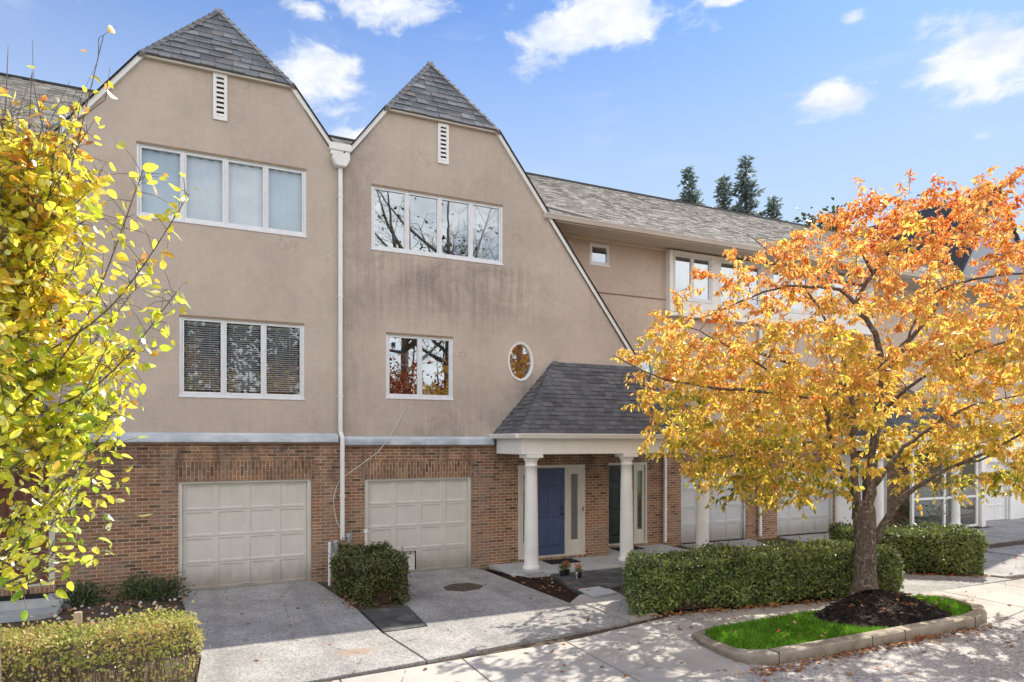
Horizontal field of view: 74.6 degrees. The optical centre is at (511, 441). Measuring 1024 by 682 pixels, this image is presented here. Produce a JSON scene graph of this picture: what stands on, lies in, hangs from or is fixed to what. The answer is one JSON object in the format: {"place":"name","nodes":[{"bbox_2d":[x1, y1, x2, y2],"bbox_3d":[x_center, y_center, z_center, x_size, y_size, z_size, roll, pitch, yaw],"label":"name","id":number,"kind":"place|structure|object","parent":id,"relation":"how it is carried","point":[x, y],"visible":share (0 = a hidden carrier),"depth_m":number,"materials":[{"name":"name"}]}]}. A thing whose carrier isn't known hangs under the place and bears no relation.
{"place":"outdoors","nodes":[
{"label":"outdoors","id":0,"kind":"place"},
{"bbox_2d":[361,606,425,633],"bbox_3d":[-1.934,2.925,11.081,0.790,0.059,1.479,0,0,-25],"label":"driveway infill","id":1,"kind":"object","parent":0,"point":[383,620],"visible":0.79,"depth_m":11.01,"materials":[{"name":"concrete"}]},
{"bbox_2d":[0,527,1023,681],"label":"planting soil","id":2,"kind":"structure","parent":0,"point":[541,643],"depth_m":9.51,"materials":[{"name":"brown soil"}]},
{"bbox_2d":[0,591,75,623],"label":"front steps","id":3,"kind":"structure","parent":2,"relation":"on","point":[37,609],"depth_m":11.30,"materials":[{"name":"concrete"}]},
{"bbox_2d":[0,593,47,600],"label":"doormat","id":4,"kind":"object","parent":3,"relation":"on","point":[30,596],"visible":0.84,"depth_m":11.60,"materials":[{"name":"black rubber"}]},
{"bbox_2d":[74,611,81,681],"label":"wooden stake","id":5,"kind":"object","parent":2,"relation":"on","point":[78,617],"visible":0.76,"depth_m":7.96,"materials":[{"name":"brown wood"}]},
{"bbox_2d":[1,595,190,657],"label":"hedge","id":6,"kind":"object","parent":2,"relation":"on","point":[66,614],"visible":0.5,"depth_m":11.39,"materials":[{"name":"green plant"}]},
{"bbox_2d":[50,578,116,607],"bbox_3d":[-7.565,2.654,11.865,1.081,0.498,0.778,0,0,-25],"label":"shrub","id":7,"kind":"object","parent":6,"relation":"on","point":[80,596],"visible":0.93,"depth_m":11.82,"materials":[{"name":"green plant"}]},
{"bbox_2d":[53,595,180,624],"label":"pebbles","id":8,"kind":"object","parent":6,"relation":"on","point":[116,607],"visible":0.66,"depth_m":11.52,"materials":[{"name":"grey stone"}]},
{"bbox_2d":[106,571,180,601],"bbox_3d":[-6.734,2.639,12.348,1.102,0.528,0.806,0,0,-3],"label":"shrub","id":9,"kind":"object","parent":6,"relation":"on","point":[137,589],"visible":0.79,"depth_m":12.22,"materials":[{"name":"green plant"}]},
{"bbox_2d":[138,571,196,602],"bbox_3d":[-6.308,2.640,12.332,0.976,0.524,0.662,0,0,-25],"label":"shrub","id":10,"kind":"object","parent":6,"relation":"on","point":[164,590],"visible":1,"depth_m":12.26,"materials":[{"name":"green plant"}]},
{"bbox_2d":[0,25,198,681],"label":"yellow tree","id":11,"kind":"object","parent":2,"relation":"on","point":[31,168],"visible":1,"depth_m":5.35,"materials":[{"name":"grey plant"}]},
{"bbox_2d":[0,601,210,681],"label":"twiggy hedge","id":12,"kind":"object","parent":2,"relation":"on","point":[117,628],"visible":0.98,"depth_m":7.82,"materials":[{"name":"green plant"}]},
{"bbox_2d":[321,582,404,611],"bbox_3d":[-2.936,2.899,13.003,0.953,0.092,2.890,0,0,-27],"label":"shrub bed","id":13,"kind":"object","parent":2,"relation":"on","point":[362,607],"visible":0.17,"depth_m":12.11,"materials":[{"name":"soil"}]},
{"bbox_2d":[328,540,339,585],"bbox_3d":[-3.630,2.475,13.924,0.218,0.910,0.530,0,0,2],"label":"gas meter","id":14,"kind":"object","parent":13,"relation":"on","point":[334,545],"visible":0.73,"depth_m":13.67,"materials":[{"name":"white paint"}]},
{"bbox_2d":[347,529,368,577],"bbox_3d":[-3.222,2.380,14.025,0.447,1.100,0.109,0,0,-16],"label":"vent pipe","id":15,"kind":"object","parent":13,"relation":"on","point":[349,535],"visible":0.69,"depth_m":14.03,"materials":[{"name":"white paint"}]},
{"bbox_2d":[327,537,411,605],"bbox_3d":[-2.785,2.437,12.823,1.408,1.034,2.390,0,0,-25],"label":"boxy shrub","id":16,"kind":"object","parent":13,"relation":"on","point":[375,570],"visible":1,"depth_m":12.14,"materials":[{"name":"green plant"}]},
{"bbox_2d":[29,557,1023,681],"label":"fallen leaves","id":17,"kind":"object","parent":2,"relation":"on","point":[897,643],"visible":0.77,"depth_m":10.27,"materials":[{"name":"plant"}]},
{"bbox_2d":[485,569,578,602],"bbox_3d":[0.552,2.895,13.995,1.070,0.100,3.700,0,0,-25],"label":"mulch bed","id":18,"kind":"object","parent":2,"relation":"on","point":[568,595],"visible":0.85,"depth_m":13.58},
{"bbox_2d":[489,544,693,577],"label":"porch slab","id":19,"kind":"structure","parent":2,"relation":"on","point":[589,563],"depth_m":15.66,"materials":[{"name":"concrete"}]},
{"bbox_2d":[542,558,580,564],"bbox_3d":[1.181,2.847,16.042,0.800,0.014,0.520,0,0,-25],"label":"doormat","id":20,"kind":"object","parent":19,"relation":"on","point":[559,561],"visible":0.92,"depth_m":15.97,"materials":[{"name":"black rubber"}]},
{"bbox_2d":[488,361,723,573],"bbox_3d":[2.417,0.436,16.208,5.874,4.833,1.665,0,0,-25],"label":"entry porch","id":21,"kind":"object","parent":19,"relation":"on","point":[566,408],"visible":0.66,"depth_m":15.61,"materials":[{"name":"grey"}]},
{"bbox_2d":[610,546,644,550],"bbox_3d":[3.088,2.847,17.963,0.820,0.014,0.450,0,0,-25],"label":"doormat","id":22,"kind":"object","parent":19,"relation":"on","point":[634,548],"visible":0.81,"depth_m":17.92,"materials":[{"name":"black rubber"}]},
{"bbox_2d":[620,530,906,615],"bbox_3d":[4.589,2.383,12.607,5.980,1.184,1.560,0,0,-17],"label":"clipped hedge","id":23,"kind":"object","parent":2,"relation":"on","point":[716,576],"visible":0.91,"depth_m":11.97,"materials":[{"name":"green plant"}]},
{"bbox_2d":[827,517,991,575],"bbox_3d":[8.991,2.376,15.433,3.274,1.163,1.550,0,0,12],"label":"clipped hedge","id":24,"kind":"object","parent":2,"relation":"on","point":[919,548],"visible":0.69,"depth_m":14.86,"materials":[{"name":"green plant"}]},
{"bbox_2d":[0,0,1023,240],"label":"sky","id":25,"kind":"structure","parent":0,"point":[627,95],"materials":[{"name":"blue"}]},
{"bbox_2d":[180,519,1023,681],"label":"driveway","id":26,"kind":"structure","parent":0,"point":[287,640],"depth_m":10.85,"materials":[{"name":"grey concrete"}]},
{"bbox_2d":[443,583,483,591],"bbox_3d":[-0.964,2.908,13.425,0.840,0.024,0.750,0,0,-25],"label":"manhole cover","id":27,"kind":"object","parent":26,"relation":"on","point":[463,587],"visible":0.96,"depth_m":13.37,"materials":[{"name":"metal"}]},
{"bbox_2d":[182,518,1023,590],"bbox_3d":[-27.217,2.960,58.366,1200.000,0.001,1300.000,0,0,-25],"label":"ground","id":28,"kind":"structure","parent":0,"point":[777,540],"depth_m":20.09,"materials":[{"name":"grey concrete"}]},
{"bbox_2d":[0,72,94,140],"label":"townhouse","id":29,"kind":"structure","parent":28,"relation":"on","point":[18,84],"depth_m":14.83,"materials":[{"name":"grey paint"}]},
{"bbox_2d":[0,8,351,599],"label":"townhouse","id":30,"kind":"structure","parent":28,"relation":"on","point":[232,474],"depth_m":13.27,"materials":[{"name":"beige paint"}]},
{"bbox_2d":[0,468,48,583],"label":"front door","id":31,"kind":"structure","parent":30,"relation":"in","point":[19,496],"depth_m":11.91,"materials":[{"name":"black metal"}]},
{"bbox_2d":[135,143,306,237],"bbox_3d":[-5.678,-4.939,13.312,3.104,1.431,0.161,0,0,-25],"label":"window","id":32,"kind":"structure","parent":30,"relation":"in","point":[234,196],"depth_m":13.31,"materials":[{"name":"white glass"}]},
{"bbox_2d":[178,317,304,399],"bbox_3d":[-5.373,-1.652,13.463,2.344,1.576,0.176,0,0,-25],"label":"window","id":33,"kind":"structure","parent":30,"relation":"in","point":[223,394],"depth_m":13.48,"materials":[{"name":"white glass"}]},
{"bbox_2d":[178,479,310,591],"bbox_3d":[-5.330,1.835,13.513,2.480,2.139,0.120,0,0,-25],"label":"garage door","id":34,"kind":"structure","parent":30,"relation":"in","point":[205,497],"depth_m":13.49,"materials":[{"name":"paint"}]},
{"bbox_2d":[329,61,637,573],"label":"townhouse","id":35,"kind":"structure","parent":28,"relation":"on","point":[441,376],"depth_m":15.45,"materials":[{"name":"paint"}]},
{"bbox_2d":[365,477,470,571],"bbox_3d":[-2.089,1.852,15.034,2.460,2.104,0.137,0,0,-25],"label":"garage door","id":36,"kind":"structure","parent":35,"relation":"in","point":[444,539],"depth_m":15.08,"materials":[{"name":"paint"}]},
{"bbox_2d":[385,334,453,399],"bbox_3d":[-2.057,-1.662,14.976,1.574,1.436,0.116,0,0,-25],"label":"window","id":37,"kind":"structure","parent":35,"relation":"in","point":[419,395],"depth_m":14.96,"materials":[{"name":"white wood"}]},
{"bbox_2d":[371,185,503,265],"bbox_3d":[-1.653,-4.852,15.197,3.134,1.416,0.176,0,0,-25],"label":"window","id":38,"kind":"structure","parent":35,"relation":"in","point":[486,218],"depth_m":15.39,"materials":[{"name":"white glass"}]},
{"bbox_2d":[508,342,533,380],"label":"oval window","id":39,"kind":"structure","parent":35,"relation":"in","point":[519,343],"depth_m":16.02,"materials":[{"name":"white paint"}]},
{"bbox_2d":[537,468,563,555],"bbox_3d":[0.932,1.694,16.376,0.810,2.117,0.115,0,0,-25],"label":"front door","id":40,"kind":"structure","parent":35,"relation":"in","point":[550,481],"depth_m":16.39,"materials":[{"name":"blue wood"}]},
{"bbox_2d":[442,172,788,547],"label":"townhouse","id":41,"kind":"structure","parent":28,"relation":"on","point":[639,255],"depth_m":18.88,"materials":[{"name":"beige paint"}]},
{"bbox_2d":[590,243,610,266],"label":"window","id":42,"kind":"structure","parent":41,"relation":"in","point":[607,247],"depth_m":18.02,"materials":[{"name":"white wood"}]},
{"bbox_2d":[609,465,632,543],"bbox_3d":[2.962,1.694,18.315,0.810,2.117,0.115,0,0,-25],"label":"front door","id":43,"kind":"structure","parent":41,"relation":"in","point":[614,470],"depth_m":18.25,"materials":[{"name":"wood"}]},
{"bbox_2d":[649,362,653,377],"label":"oval window","id":44,"kind":"structure","parent":41,"relation":"in","point":[651,369],"depth_m":18.69,"materials":[{"name":"white paint"}]},
{"bbox_2d":[673,253,712,303],"bbox_3d":[5.125,-4.642,19.119,1.414,1.316,0.116,0,0,-25],"label":"window","id":45,"kind":"structure","parent":41,"relation":"in","point":[691,257],"depth_m":19.14,"materials":[{"name":"white wood"}]},
{"bbox_2d":[681,469,745,543],"bbox_3d":[5.890,1.852,19.739,2.460,2.104,0.120,0,0,-25],"label":"garage door","id":46,"kind":"structure","parent":41,"relation":"in","point":[727,529],"depth_m":19.81,"materials":[{"name":"white metal"}]},
{"bbox_2d":[720,260,760,308],"bbox_3d":[6.734,-4.642,19.869,1.624,1.316,0.116,0,0,-25],"label":"window","id":47,"kind":"structure","parent":41,"relation":"in","point":[758,267],"depth_m":19.94,"materials":[{"name":"white wood"}]},
{"bbox_2d":[675,166,706,205],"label":"conifer tree","id":48,"kind":"object","parent":28,"relation":"on","point":[689,197],"visible":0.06,"depth_m":41.81,"materials":[{"name":"green plant"}]},
{"bbox_2d":[713,173,735,210],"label":"conifer tree","id":49,"kind":"object","parent":28,"relation":"on","point":[723,193],"visible":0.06,"depth_m":41.87,"materials":[{"name":"green plant"}]},
{"bbox_2d":[729,154,768,217],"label":"conifer tree","id":50,"kind":"object","parent":28,"relation":"on","point":[744,186],"visible":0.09,"depth_m":41.81,"materials":[{"name":"green plant"}]},
{"bbox_2d":[763,195,787,220],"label":"conifer tree","id":51,"kind":"object","parent":28,"relation":"on","point":[771,206],"visible":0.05,"depth_m":41.89,"materials":[{"name":"green plant"}]},
{"bbox_2d":[666,198,935,538],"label":"townhouse","id":52,"kind":"structure","parent":28,"relation":"on","point":[791,520],"depth_m":21.75,"materials":[{"name":"beige paint"}]},
{"bbox_2d":[772,270,809,314],"bbox_3d":[8.569,-4.642,20.725,1.574,1.316,0.116,0,0,-25],"label":"window","id":53,"kind":"structure","parent":52,"relation":"in","point":[806,279],"depth_m":20.79,"materials":[{"name":"white wood"}]},
{"bbox_2d":[777,468,832,535],"bbox_3d":[9.248,1.852,21.304,2.470,2.104,0.120,0,0,-25],"label":"garage door","id":54,"kind":"structure","parent":52,"relation":"in","point":[791,522],"depth_m":21.36,"materials":[{"name":"white metal"}]},
{"bbox_2d":[816,275,867,318],"bbox_3d":[10.631,-4.642,21.687,2.424,1.316,0.116,0,0,-25],"label":"window","id":55,"kind":"structure","parent":52,"relation":"in","point":[844,279],"depth_m":21.68,"materials":[{"name":"white wood"}]},
{"bbox_2d":[862,461,867,499],"bbox_3d":[11.974,1.694,22.556,0.810,2.117,0.045,0,0,-25],"label":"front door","id":56,"kind":"structure","parent":52,"relation":"in","point":[863,483],"depth_m":22.42,"materials":[{"name":"green metal"}]},
{"bbox_2d":[792,187,951,232],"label":"broad tree","id":57,"kind":"object","parent":28,"relation":"on","point":[810,221],"visible":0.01,"depth_m":42.38,"materials":[{"name":"grey plant"}]},
{"bbox_2d":[800,186,1023,526],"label":"townhouse","id":58,"kind":"structure","parent":28,"relation":"on","point":[977,514],"depth_m":24.52,"materials":[{"name":"beige paint"}]},
{"bbox_2d":[833,385,970,526],"bbox_3d":[12.831,0.436,22.057,5.534,4.833,1.665,0,0,-25],"label":"entry porch","id":59,"kind":"object","parent":58,"relation":"attached to","point":[954,515],"visible":0.31,"depth_m":21.63,"materials":[{"name":"grey"}]},
{"bbox_2d":[986,462,1007,520],"bbox_3d":[17.463,1.827,24.782,2.600,2.154,0.120,0,0,-25],"label":"garage door","id":60,"kind":"structure","parent":58,"relation":"in","point":[997,508],"depth_m":25.08,"materials":[{"name":"white paint"}]},
{"bbox_2d":[894,485,952,526],"bbox_3d":[13.843,2.084,22.560,2.044,1.636,1.696,0,0,-25],"label":"shrub","id":61,"kind":"object","parent":28,"relation":"on","point":[928,517],"visible":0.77,"depth_m":22.43,"materials":[{"name":"green plant"}]},
{"bbox_2d":[550,567,658,623],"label":"path","id":62,"kind":"structure","parent":0,"point":[612,578],"depth_m":13.27,"materials":[{"name":"grey concrete"}]},
{"bbox_2d":[557,563,566,575],"bbox_3d":[1.065,2.732,14.428,0.207,0.277,0.167,0,0,-25],"label":"flower pot","id":63,"kind":"object","parent":62,"relation":"on","point":[562,571],"visible":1,"depth_m":14.41,"materials":[{"name":"green plant"}]},
{"bbox_2d":[562,560,570,574],"bbox_3d":[1.194,2.711,14.525,0.211,0.319,0.231,0,0,-25],"label":"flower pot","id":64,"kind":"object","parent":62,"relation":"on","point":[567,572],"visible":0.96,"depth_m":14.50,"materials":[{"name":"green plant"}]},
{"bbox_2d":[574,562,582,577],"bbox_3d":[1.403,2.705,14.251,0.242,0.331,0.214,0,0,-1],"label":"flower pot","id":65,"kind":"object","parent":62,"relation":"on","point":[578,568],"visible":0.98,"depth_m":14.22,"materials":[{"name":"red plant"}]},
{"bbox_2d":[578,586,616,597],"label":"stepping slab","id":66,"kind":"structure","parent":62,"relation":"on","point":[596,591],"depth_m":12.79,"materials":[{"name":"grey concrete"}]},
{"bbox_2d":[332,579,1023,681],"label":"sidewalk","id":67,"kind":"structure","parent":0,"point":[644,660],"depth_m":9.04,"materials":[{"name":"concrete"}]},
{"bbox_2d":[691,595,986,665],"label":"kerb","id":68,"kind":"structure","parent":67,"relation":"on","point":[814,649],"depth_m":9.43,"materials":[{"name":"concrete"}]},
{"bbox_2d":[703,593,971,649],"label":"grass","id":69,"kind":"structure","parent":0,"point":[760,632],"depth_m":9.98,"materials":[{"name":"green plant"}]},
{"bbox_2d":[610,166,1023,595],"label":"orange tree","id":70,"kind":"object","parent":69,"relation":"on","point":[962,345],"visible":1,"depth_m":11.31,"materials":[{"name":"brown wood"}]},
{"bbox_2d":[813,589,951,628],"bbox_3d":[6.128,2.710,10.994,2.800,0.239,1.469,0,0,-25],"label":"mulch mound","id":71,"kind":"object","parent":69,"relation":"on","point":[885,618],"visible":0.68,"depth_m":10.81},
{"bbox_2d":[814,589,951,627],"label":"bark chips","id":72,"kind":"object","parent":71,"relation":"on","point":[873,593],"visible":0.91,"depth_m":10.80,"materials":[{"name":"brown wood"}]},
{"bbox_2d":[693,611,1023,681],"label":"road","id":73,"kind":"structure","parent":0,"point":[995,657],"depth_m":8.82,"materials":[{"name":"grey asphalt"}]}
]}

